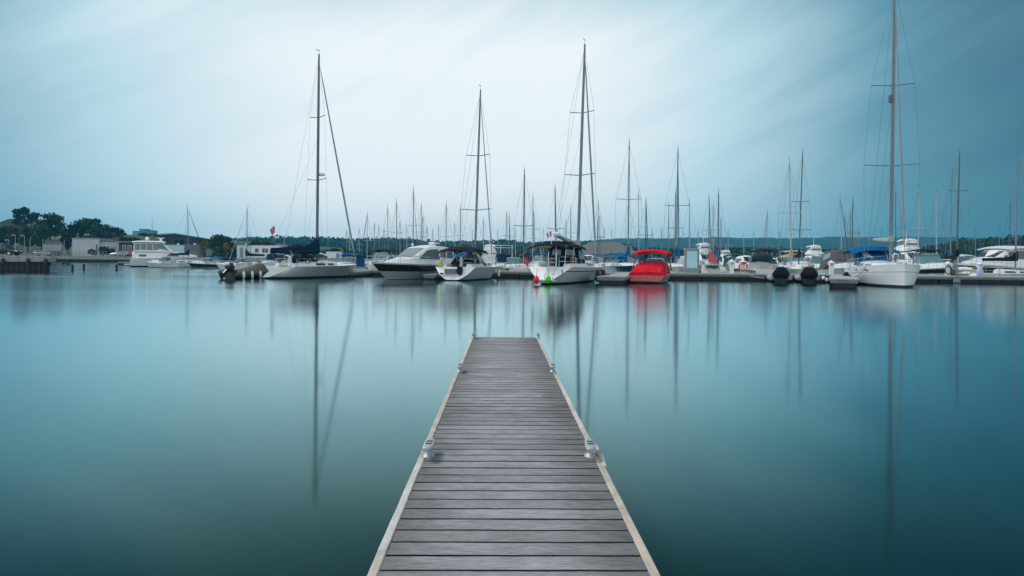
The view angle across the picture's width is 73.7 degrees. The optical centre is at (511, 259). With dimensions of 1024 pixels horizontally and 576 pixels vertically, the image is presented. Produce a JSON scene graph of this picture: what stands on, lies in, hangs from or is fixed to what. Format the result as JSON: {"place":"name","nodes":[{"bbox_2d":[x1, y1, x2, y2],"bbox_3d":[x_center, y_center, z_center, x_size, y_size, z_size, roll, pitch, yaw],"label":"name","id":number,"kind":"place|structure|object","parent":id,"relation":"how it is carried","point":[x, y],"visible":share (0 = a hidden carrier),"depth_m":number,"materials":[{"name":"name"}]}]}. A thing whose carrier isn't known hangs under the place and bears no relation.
{"place":"outdoors","nodes":[
{"label":"outdoors","id":0,"kind":"place"},
{"bbox_2d":[43,235,62,255],"bbox_3d":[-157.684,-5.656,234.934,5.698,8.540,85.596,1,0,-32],"label":"building","id":1,"kind":"structure","parent":0,"point":[54,244],"depth_m":232.45,"materials":[{"name":"concrete"}]},
{"bbox_2d":[116,241,133,256],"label":"porch building","id":2,"kind":"structure","parent":0,"point":[126,245],"depth_m":196.00,"materials":[{"name":"white"}]},
{"bbox_2d":[0,234,362,256],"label":"ground","id":3,"kind":"structure","parent":0,"point":[38,248],"depth_m":246.57,"materials":[{"name":"green plant"}]},
{"bbox_2d":[0,226,8,243],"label":"tree","id":4,"kind":"object","parent":3,"relation":"on","point":[3,230],"visible":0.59,"depth_m":223.45,"materials":[{"name":"green plant"}]},
{"bbox_2d":[3,225,19,248],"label":"tree","id":5,"kind":"object","parent":3,"relation":"on","point":[13,231],"visible":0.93,"depth_m":220.98,"materials":[{"name":"green plant"}]},
{"bbox_2d":[0,243,22,255],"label":"parked van","id":6,"kind":"object","parent":3,"relation":"on","point":[8,249],"visible":1,"depth_m":99.34,"materials":[{"name":"paint"}]},
{"bbox_2d":[0,219,28,232],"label":"hillside house","id":7,"kind":"structure","parent":3,"relation":"on","point":[5,223],"depth_m":270.52,"materials":[{"name":"grey"}]},
{"bbox_2d":[10,207,40,230],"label":"broad tree","id":8,"kind":"object","parent":3,"relation":"on","point":[19,219],"visible":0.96,"depth_m":244.24,"materials":[{"name":"green plant"}]},
{"bbox_2d":[17,226,34,251],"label":"tree","id":9,"kind":"object","parent":3,"relation":"on","point":[26,232],"visible":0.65,"depth_m":219.07,"materials":[{"name":"green plant"}]},
{"bbox_2d":[30,223,50,249],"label":"tree","id":10,"kind":"object","parent":3,"relation":"on","point":[41,234],"visible":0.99,"depth_m":216.81,"materials":[{"name":"green plant"}]},
{"bbox_2d":[29,213,67,240],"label":"broad tree","id":11,"kind":"object","parent":3,"relation":"on","point":[54,219],"visible":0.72,"depth_m":239.07,"materials":[{"name":"green plant"}]},
{"bbox_2d":[59,228,76,253],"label":"tree","id":12,"kind":"object","parent":3,"relation":"on","point":[66,237],"visible":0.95,"depth_m":213.16,"materials":[{"name":"green plant"}]},
{"bbox_2d":[68,224,83,236],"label":"broad tree","id":13,"kind":"object","parent":3,"relation":"on","point":[77,230],"visible":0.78,"depth_m":245.07,"materials":[{"name":"green plant"}]},
{"bbox_2d":[70,218,112,236],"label":"broad tree","id":14,"kind":"object","parent":3,"relation":"on","point":[85,224],"visible":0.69,"depth_m":247.95,"materials":[{"name":"green plant"}]},
{"bbox_2d":[72,238,116,255],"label":"clubhouse","id":15,"kind":"structure","parent":3,"relation":"on","point":[81,245],"depth_m":196.00,"materials":[{"name":"grey paint"}]},
{"bbox_2d":[85,225,127,237],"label":"broad tree","id":16,"kind":"object","parent":3,"relation":"on","point":[99,231],"visible":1,"depth_m":242.28,"materials":[{"name":"green plant"}]},
{"bbox_2d":[100,241,131,255],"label":"clubhouse","id":17,"kind":"structure","parent":3,"relation":"on","point":[112,244],"depth_m":196.50,"materials":[{"name":"white paint"}]},
{"bbox_2d":[163,240,184,244],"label":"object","id":18,"kind":"object","parent":3,"relation":"on","point":[173,242],"visible":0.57,"depth_m":222.00,"materials":[{"name":"blue metal"}]},
{"bbox_2d":[167,243,184,252],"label":"cabin container","id":19,"kind":"object","parent":3,"relation":"on","point":[178,248],"visible":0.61,"depth_m":184.04,"materials":[{"name":"grey paint"}]},
{"bbox_2d":[184,243,203,256],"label":"cabin container","id":20,"kind":"object","parent":3,"relation":"on","point":[197,249],"visible":0.76,"depth_m":184.44,"materials":[{"name":"grey paint"}]},
{"bbox_2d":[159,233,237,256],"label":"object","id":21,"kind":"object","parent":3,"relation":"on","point":[190,240],"visible":0.24,"depth_m":232.59,"materials":[{"name":"grey metal"}]},
{"bbox_2d":[210,234,234,247],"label":"tree","id":22,"kind":"object","parent":3,"relation":"on","point":[218,240],"visible":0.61,"depth_m":233.47,"materials":[{"name":"green plant"}]},
{"bbox_2d":[237,244,249,257],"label":"cabin container","id":23,"kind":"object","parent":3,"relation":"on","point":[241,249],"visible":0.64,"depth_m":183.51,"materials":[{"name":"grey paint"}]},
{"bbox_2d":[243,240,275,244],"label":"tree","id":24,"kind":"object","parent":3,"relation":"on","point":[258,242],"visible":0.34,"depth_m":237.76,"materials":[{"name":"green plant"}]},
{"bbox_2d":[251,245,282,257],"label":"cabin container","id":25,"kind":"object","parent":3,"relation":"on","point":[255,249],"visible":0.66,"depth_m":184.00,"materials":[{"name":"white paint"}]},
{"bbox_2d":[326,252,342,257],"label":"cabin container","id":26,"kind":"object","parent":3,"relation":"on","point":[333,254],"visible":0.73,"depth_m":182.52,"materials":[{"name":"white paint"}]},
{"bbox_2d":[188,244,548,262],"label":"shore bushes","id":27,"kind":"object","parent":3,"relation":"on","point":[366,253],"visible":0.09,"depth_m":229.30,"materials":[{"name":"green plant"}]},
{"bbox_2d":[0,262,1023,575],"bbox_3d":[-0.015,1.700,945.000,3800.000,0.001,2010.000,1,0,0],"label":"water","id":28,"kind":"structure","parent":0,"point":[182,422],"depth_m":7.53,"materials":[{"name":"teal liquid"}]},
{"bbox_2d":[0,256,55,270],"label":"quay wall","id":29,"kind":"structure","parent":28,"relation":"in","point":[14,263],"depth_m":75.00,"materials":[{"name":"concrete"}]},
{"bbox_2d":[124,237,196,266],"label":"motor yacht","id":30,"kind":"object","parent":28,"relation":"on","point":[145,250],"visible":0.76,"depth_m":110.25,"materials":[{"name":"paint"}]},
{"bbox_2d":[145,257,183,267],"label":"motorboat","id":31,"kind":"object","parent":28,"relation":"on","point":[158,263],"visible":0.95,"depth_m":103.88,"materials":[{"name":"paint"}]},
{"bbox_2d":[166,208,205,266],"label":"sailboat","id":32,"kind":"object","parent":28,"relation":"on","point":[186,261],"visible":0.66,"depth_m":110.74,"materials":[{"name":"paint"}]},
{"bbox_2d":[188,257,218,267],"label":"motorboat","id":33,"kind":"object","parent":28,"relation":"on","point":[200,264],"visible":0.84,"depth_m":106.40,"materials":[{"name":"paint"}]},
{"bbox_2d":[56,256,371,262],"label":"quay wall","id":34,"kind":"structure","parent":28,"relation":"in","point":[115,259],"depth_m":180.88,"materials":[{"name":"concrete"}]},
{"bbox_2d":[208,257,235,263],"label":"motorboat","id":35,"kind":"object","parent":28,"relation":"on","point":[226,259],"visible":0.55,"depth_m":106.73,"materials":[{"name":"paint"}]},
{"bbox_2d":[216,258,250,269],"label":"motorboat","id":36,"kind":"object","parent":28,"relation":"on","point":[235,262],"visible":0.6,"depth_m":88.45,"materials":[{"name":"paint"}]},
{"bbox_2d":[218,262,268,278],"bbox_3d":[-21.652,0.984,55.312,2.165,1.554,5.640,0,0,17],"label":"inflatable boat","id":37,"kind":"object","parent":28,"relation":"on","point":[259,270],"visible":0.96,"depth_m":54.27,"materials":[{"name":"grey rubber"}]},
{"bbox_2d":[229,209,269,265],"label":"sailboat","id":38,"kind":"object","parent":28,"relation":"on","point":[247,253],"visible":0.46,"depth_m":94.87,"materials":[{"name":"paint"}]},
{"bbox_2d":[261,253,280,264],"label":"motorboat","id":39,"kind":"object","parent":28,"relation":"on","point":[270,259],"visible":0.49,"depth_m":99.60,"materials":[{"name":"paint"}]},
{"bbox_2d":[266,253,298,270],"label":"motorboat","id":40,"kind":"object","parent":28,"relation":"on","point":[269,267],"visible":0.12,"depth_m":83.11,"materials":[{"name":"paint"}]},
{"bbox_2d":[262,49,356,278],"bbox_3d":[-16.815,-7.990,58.302,3.349,19.886,10.432,0,0,30],"label":"sailboat","id":41,"kind":"object","parent":28,"relation":"on","point":[307,265],"visible":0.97,"depth_m":57.86,"materials":[{"name":"paint"}]},
{"bbox_2d":[335,253,365,268],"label":"motorboat","id":42,"kind":"object","parent":28,"relation":"on","point":[360,262],"visible":0.47,"depth_m":76.51,"materials":[{"name":"fabric"}]},
{"bbox_2d":[347,271,370,276],"bbox_3d":[-14.258,1.576,63.384,0.990,1.000,4.002,0,0,7],"label":"finger pontoon","id":43,"kind":"object","parent":28,"relation":"on","point":[357,273],"visible":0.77,"depth_m":62.22,"materials":[{"name":"concrete"}]},
{"bbox_2d":[366,249,396,268],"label":"motorboat","id":44,"kind":"object","parent":28,"relation":"on","point":[369,265],"visible":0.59,"depth_m":70.38,"materials":[{"name":"paint"}]},
{"bbox_2d":[390,198,403,254],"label":"sailboat","id":45,"kind":"object","parent":28,"relation":"on","point":[396,229],"visible":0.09,"depth_m":100.96,"materials":[{"name":"paint"}]},
{"bbox_2d":[371,242,453,279],"bbox_3d":[-8.140,0.229,58.581,3.449,3.600,12.274,0,0,28],"label":"motor cruiser","id":46,"kind":"object","parent":28,"relation":"on","point":[416,262],"visible":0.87,"depth_m":56.73,"materials":[{"name":"paint"}]},
{"bbox_2d":[420,249,439,258],"bbox_3d":[-7.088,-0.460,58.040,0.210,0.894,2.783,1,0,34],"label":"side window","id":47,"kind":"structure","parent":46,"relation":"in","point":[431,254],"depth_m":58.32,"materials":[{"name":"grey glass"}]},
{"bbox_2d":[405,186,420,246],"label":"sailboat","id":48,"kind":"object","parent":28,"relation":"on","point":[413,225],"visible":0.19,"depth_m":83.96,"materials":[{"name":"paint"}]},
{"bbox_2d":[423,273,443,279],"bbox_3d":[-5.946,1.673,59.763,1.090,0.950,9.045,1,0,9],"label":"finger pontoon","id":49,"kind":"object","parent":28,"relation":"on","point":[435,276],"visible":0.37,"depth_m":55.37,"materials":[{"name":"concrete"}]},
{"bbox_2d":[436,85,499,280],"bbox_3d":[-3.056,-6.310,57.539,3.779,16.766,9.717,0,0,18],"label":"sailboat","id":50,"kind":"object","parent":28,"relation":"on","point":[462,267],"visible":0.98,"depth_m":55.60,"materials":[{"name":"paint"}]},
{"bbox_2d":[482,237,496,263],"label":"motorboat","id":51,"kind":"object","parent":28,"relation":"on","point":[492,255],"visible":0.34,"depth_m":101.30,"materials":[{"name":"paint"}]},
{"bbox_2d":[494,253,511,270],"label":"motorboat","id":52,"kind":"object","parent":28,"relation":"on","point":[501,260],"visible":0.38,"depth_m":75.15,"materials":[{"name":"paint"}]},
{"bbox_2d":[503,257,522,270],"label":"motorboat","id":53,"kind":"object","parent":28,"relation":"on","point":[514,261],"visible":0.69,"depth_m":70.56,"materials":[{"name":"paint"}]},
{"bbox_2d":[367,337,659,575],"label":"wooden dock","id":54,"kind":"object","parent":28,"relation":"on","point":[508,479],"visible":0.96,"depth_m":3.85,"materials":[{"name":"grey wood"}]},
{"bbox_2d":[422,438,434,458],"bbox_3d":[-0.556,1.266,4.554,0.080,0.090,0.264,1,-1,-1],"label":"dock cleat","id":55,"kind":"object","parent":54,"relation":"on","point":[428,445],"visible":1,"depth_m":4.52,"materials":[{"name":"silver metal"}]},
{"bbox_2d":[584,438,595,458],"bbox_3d":[0.524,1.275,4.579,0.080,0.090,0.264,0,-1,3],"label":"dock cleat","id":56,"kind":"object","parent":54,"relation":"on","point":[590,446],"visible":1,"depth_m":4.54,"materials":[{"name":"silver metal"}]},
{"bbox_2d":[509,166,533,270],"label":"sailboat","id":57,"kind":"object","parent":28,"relation":"on","point":[523,267],"visible":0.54,"depth_m":71.43,"materials":[{"name":"paint"}]},
{"bbox_2d":[531,253,546,263],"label":"motorboat","id":58,"kind":"object","parent":28,"relation":"on","point":[544,258],"visible":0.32,"depth_m":102.95,"materials":[{"name":"paint"}]},
{"bbox_2d":[547,190,563,259],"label":"sailboat","id":59,"kind":"object","parent":28,"relation":"on","point":[555,216],"visible":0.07,"depth_m":83.95,"materials":[{"name":"paint"}]},
{"bbox_2d":[528,39,605,284],"bbox_3d":[4.822,-7.503,52.159,4.331,19.290,12.281,0,0,25],"label":"sailboat","id":60,"kind":"object","parent":28,"relation":"on","point":[566,263],"visible":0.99,"depth_m":50.44,"materials":[{"name":"paint"}]},
{"bbox_2d":[590,201,604,266],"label":"sailboat","id":61,"kind":"object","parent":28,"relation":"on","point":[597,250],"visible":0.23,"depth_m":100.96,"materials":[{"name":"paint"}]},
{"bbox_2d":[602,253,620,271],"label":"motorboat","id":62,"kind":"object","parent":28,"relation":"on","point":[609,264],"visible":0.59,"depth_m":84.05,"materials":[{"name":"paint"}]},
{"bbox_2d":[596,273,630,283],"bbox_3d":[8.888,1.748,55.595,2.090,1.060,13.609,1,0,15],"label":"finger pontoon","id":63,"kind":"object","parent":28,"relation":"on","point":[619,278],"visible":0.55,"depth_m":49.17,"materials":[{"name":"concrete"}]},
{"bbox_2d":[612,141,641,271],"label":"sailboat","id":64,"kind":"object","parent":28,"relation":"on","point":[627,266],"visible":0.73,"depth_m":70.94,"materials":[{"name":"paint"}]},
{"bbox_2d":[630,189,646,263],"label":"sailboat","id":65,"kind":"object","parent":28,"relation":"on","point":[638,197],"visible":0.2,"depth_m":99.95,"materials":[{"name":"paint"}]},
{"bbox_2d":[638,202,651,260],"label":"sailboat","id":66,"kind":"object","parent":28,"relation":"on","point":[646,256],"visible":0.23,"depth_m":83.97,"materials":[{"name":"paint"}]},
{"bbox_2d":[629,249,672,283],"bbox_3d":[11.311,0.689,54.426,2.799,3.020,8.116,1,0,22],"label":"speedboat","id":67,"kind":"object","parent":28,"relation":"on","point":[654,272],"visible":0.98,"depth_m":51.81,"materials":[{"name":"red fabric"}]},
{"bbox_2d":[667,189,683,263],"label":"sailboat","id":68,"kind":"object","parent":28,"relation":"on","point":[675,197],"visible":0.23,"depth_m":86.93,"materials":[{"name":"paint"}]},
{"bbox_2d":[663,152,689,272],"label":"sailboat","id":69,"kind":"object","parent":28,"relation":"on","point":[676,267],"visible":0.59,"depth_m":71.39,"materials":[{"name":"paint"}]},
{"bbox_2d":[353,269,1023,283],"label":"pontoon","id":70,"kind":"object","parent":28,"relation":"on","point":[763,276],"visible":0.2,"depth_m":60.97,"materials":[{"name":"concrete"}]},
{"bbox_2d":[683,248,699,272],"bbox_3d":[16.641,0.091,63.337,1.350,2.260,0.980,0,0,7],"label":"pontoon kiosk","id":71,"kind":"object","parent":70,"relation":"on","point":[691,260],"visible":1,"depth_m":62.90,"materials":[{"name":"grey paint"}]},
{"bbox_2d":[696,239,713,268],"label":"motorboat","id":72,"kind":"object","parent":28,"relation":"on","point":[703,250],"visible":0.25,"depth_m":103.94,"materials":[{"name":"paint"}]},
{"bbox_2d":[702,198,721,270],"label":"sailboat","id":73,"kind":"object","parent":28,"relation":"on","point":[710,236],"visible":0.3,"depth_m":84.96,"materials":[{"name":"paint"}]},
{"bbox_2d":[705,264,720,272],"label":"motorboat","id":74,"kind":"object","parent":28,"relation":"on","point":[713,268],"visible":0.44,"depth_m":66.21,"materials":[{"name":"paint"}]},
{"bbox_2d":[705,204,720,267],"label":"sailboat","id":75,"kind":"object","parent":28,"relation":"on","point":[714,232],"visible":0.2,"depth_m":100.95,"materials":[{"name":"paint"}]},
{"bbox_2d":[709,187,729,272],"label":"sailboat","id":76,"kind":"object","parent":28,"relation":"on","point":[722,269],"visible":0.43,"depth_m":72.36,"materials":[{"name":"paint"}]},
{"bbox_2d":[719,245,730,266],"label":"motorboat","id":77,"kind":"object","parent":28,"relation":"on","point":[725,252],"visible":0.3,"depth_m":130.19,"materials":[{"name":"paint"}]},
{"bbox_2d":[723,254,742,268],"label":"motorboat","id":78,"kind":"object","parent":28,"relation":"on","point":[726,260],"visible":0.31,"depth_m":100.70,"materials":[{"name":"paint"}]},
{"bbox_2d":[734,255,750,272],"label":"motorboat","id":79,"kind":"object","parent":28,"relation":"on","point":[740,258],"visible":0.17,"depth_m":84.56,"materials":[{"name":"paint"}]},
{"bbox_2d":[745,249,777,273],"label":"motorboat","id":80,"kind":"object","parent":28,"relation":"on","point":[759,263],"visible":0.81,"depth_m":70.95,"materials":[{"name":"paint"}]},
{"bbox_2d":[767,267,792,281],"bbox_3d":[23.018,1.417,58.884,1.900,1.633,4.896,0,0,17],"label":"inflatable boat","id":81,"kind":"object","parent":28,"relation":"on","point":[780,274],"visible":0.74,"depth_m":56.82,"materials":[{"name":"black rubber"}]},
{"bbox_2d":[778,157,805,273],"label":"sailboat","id":82,"kind":"object","parent":28,"relation":"on","point":[791,269],"visible":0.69,"depth_m":70.44,"materials":[{"name":"paint"}]},
{"bbox_2d":[779,250,809,265],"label":"motorboat","id":83,"kind":"object","parent":28,"relation":"on","point":[795,261],"visible":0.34,"depth_m":94.66,"materials":[{"name":"paint"}]},
{"bbox_2d":[779,148,812,268],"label":"sailboat","id":84,"kind":"object","parent":28,"relation":"on","point":[797,255],"visible":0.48,"depth_m":83.95,"materials":[{"name":"paint"}]},
{"bbox_2d":[794,267,820,282],"bbox_3d":[25.320,1.438,58.636,1.900,1.633,4.832,1,0,18],"label":"inflatable boat","id":85,"kind":"object","parent":28,"relation":"on","point":[808,274],"visible":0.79,"depth_m":56.62,"materials":[{"name":"black rubber"}]},
{"bbox_2d":[804,238,821,264],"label":"motorboat","id":86,"kind":"object","parent":28,"relation":"on","point":[813,248],"visible":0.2,"depth_m":104.25,"materials":[{"name":"paint"}]},
{"bbox_2d":[806,252,823,272],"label":"motorboat","id":87,"kind":"object","parent":28,"relation":"on","point":[816,259],"visible":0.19,"depth_m":82.25,"materials":[{"name":"paint"}]},
{"bbox_2d":[817,249,855,273],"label":"motorboat","id":88,"kind":"object","parent":28,"relation":"on","point":[839,258],"visible":0.39,"depth_m":70.90,"materials":[{"name":"paint"}]},
{"bbox_2d":[833,197,848,249],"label":"sailboat","id":89,"kind":"object","parent":28,"relation":"on","point":[841,207],"visible":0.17,"depth_m":85.96,"materials":[{"name":"paint"}]},
{"bbox_2d":[829,275,859,287],"bbox_3d":[25.471,1.862,52.614,1.840,1.120,15.871,0,0,25],"label":"finger pontoon","id":90,"kind":"object","parent":28,"relation":"on","point":[839,281],"visible":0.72,"depth_m":45.59,"materials":[{"name":"concrete"}]},
{"bbox_2d":[845,196,860,257],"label":"sailboat","id":91,"kind":"object","parent":28,"relation":"on","point":[852,233],"visible":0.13,"depth_m":78.45,"materials":[{"name":"paint"}]},
{"bbox_2d":[843,0,920,287],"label":"sailboat","id":92,"kind":"object","parent":28,"relation":"on","point":[875,266],"visible":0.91,"depth_m":49.91,"materials":[{"name":"paint"}]},
{"bbox_2d":[886,192,905,261],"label":"sailboat","id":93,"kind":"object","parent":28,"relation":"on","point":[895,233],"visible":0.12,"depth_m":100.97,"materials":[{"name":"paint"}]},
{"bbox_2d":[892,234,921,264],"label":"motorboat","id":94,"kind":"object","parent":28,"relation":"on","point":[900,248],"visible":0.36,"depth_m":99.25,"materials":[{"name":"paint"}]},
{"bbox_2d":[903,185,928,264],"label":"sailboat","id":95,"kind":"object","parent":28,"relation":"on","point":[918,224],"visible":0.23,"depth_m":87.98,"materials":[{"name":"paint"}]},
{"bbox_2d":[905,249,953,274],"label":"motorboat","id":96,"kind":"object","parent":28,"relation":"on","point":[932,263],"visible":0.66,"depth_m":69.99,"materials":[{"name":"paint"}]},
{"bbox_2d":[926,190,950,260],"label":"sailboat","id":97,"kind":"object","parent":28,"relation":"on","point":[936,198],"visible":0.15,"depth_m":86.94,"materials":[{"name":"paint"}]},
{"bbox_2d":[935,168,970,262],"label":"sailboat","id":98,"kind":"object","parent":28,"relation":"on","point":[964,258],"visible":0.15,"depth_m":85.94,"materials":[{"name":"paint"}]},
{"bbox_2d":[938,149,976,274],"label":"sailboat","id":99,"kind":"object","parent":28,"relation":"on","point":[955,255],"visible":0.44,"depth_m":70.94,"materials":[{"name":"paint"}]},
{"bbox_2d":[951,265,975,275],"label":"motorboat","id":100,"kind":"object","parent":28,"relation":"on","point":[964,273],"visible":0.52,"depth_m":68.53,"materials":[{"name":"paint"}]},
{"bbox_2d":[956,242,1023,272],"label":"motor yacht","id":101,"kind":"object","parent":28,"relation":"on","point":[996,251],"visible":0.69,"depth_m":70.19,"materials":[{"name":"paint"}]},
{"bbox_2d":[969,157,1023,275],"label":"sailboat","id":102,"kind":"object","parent":28,"relation":"on","point":[1005,272],"visible":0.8,"depth_m":66.34,"materials":[{"name":"paint"}]},
{"bbox_2d":[0,0,1023,242],"label":"sky","id":103,"kind":"structure","parent":0,"point":[129,115],"materials":[{"name":"blue"}]},
{"bbox_2d":[580,236,985,250],"bbox_3d":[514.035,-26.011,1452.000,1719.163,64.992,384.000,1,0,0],"label":"hills","id":104,"kind":"structure","parent":0,"point":[829,243],"depth_m":1423.88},
{"bbox_3d":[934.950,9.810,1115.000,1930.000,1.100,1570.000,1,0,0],"label":"far shore","id":105,"kind":"structure","parent":0,"visible":0},
{"bbox_2d":[230,235,602,251],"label":"woods","id":106,"kind":"object","parent":105,"relation":"on","point":[337,242],"visible":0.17,"depth_m":707.96,"materials":[{"name":"green plant"}]},
{"bbox_2d":[632,234,1023,262],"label":"woods","id":107,"kind":"object","parent":105,"relation":"on","point":[989,241],"visible":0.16,"depth_m":386.63,"materials":[{"name":"green plant"}]},
{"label":"marina shore","id":108,"kind":"structure","parent":0,"visible":0},
{"bbox_2d":[582,242,637,263],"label":"marina house","id":109,"kind":"structure","parent":108,"relation":"on","point":[619,247],"depth_m":191.72,"materials":[{"name":"grey"}]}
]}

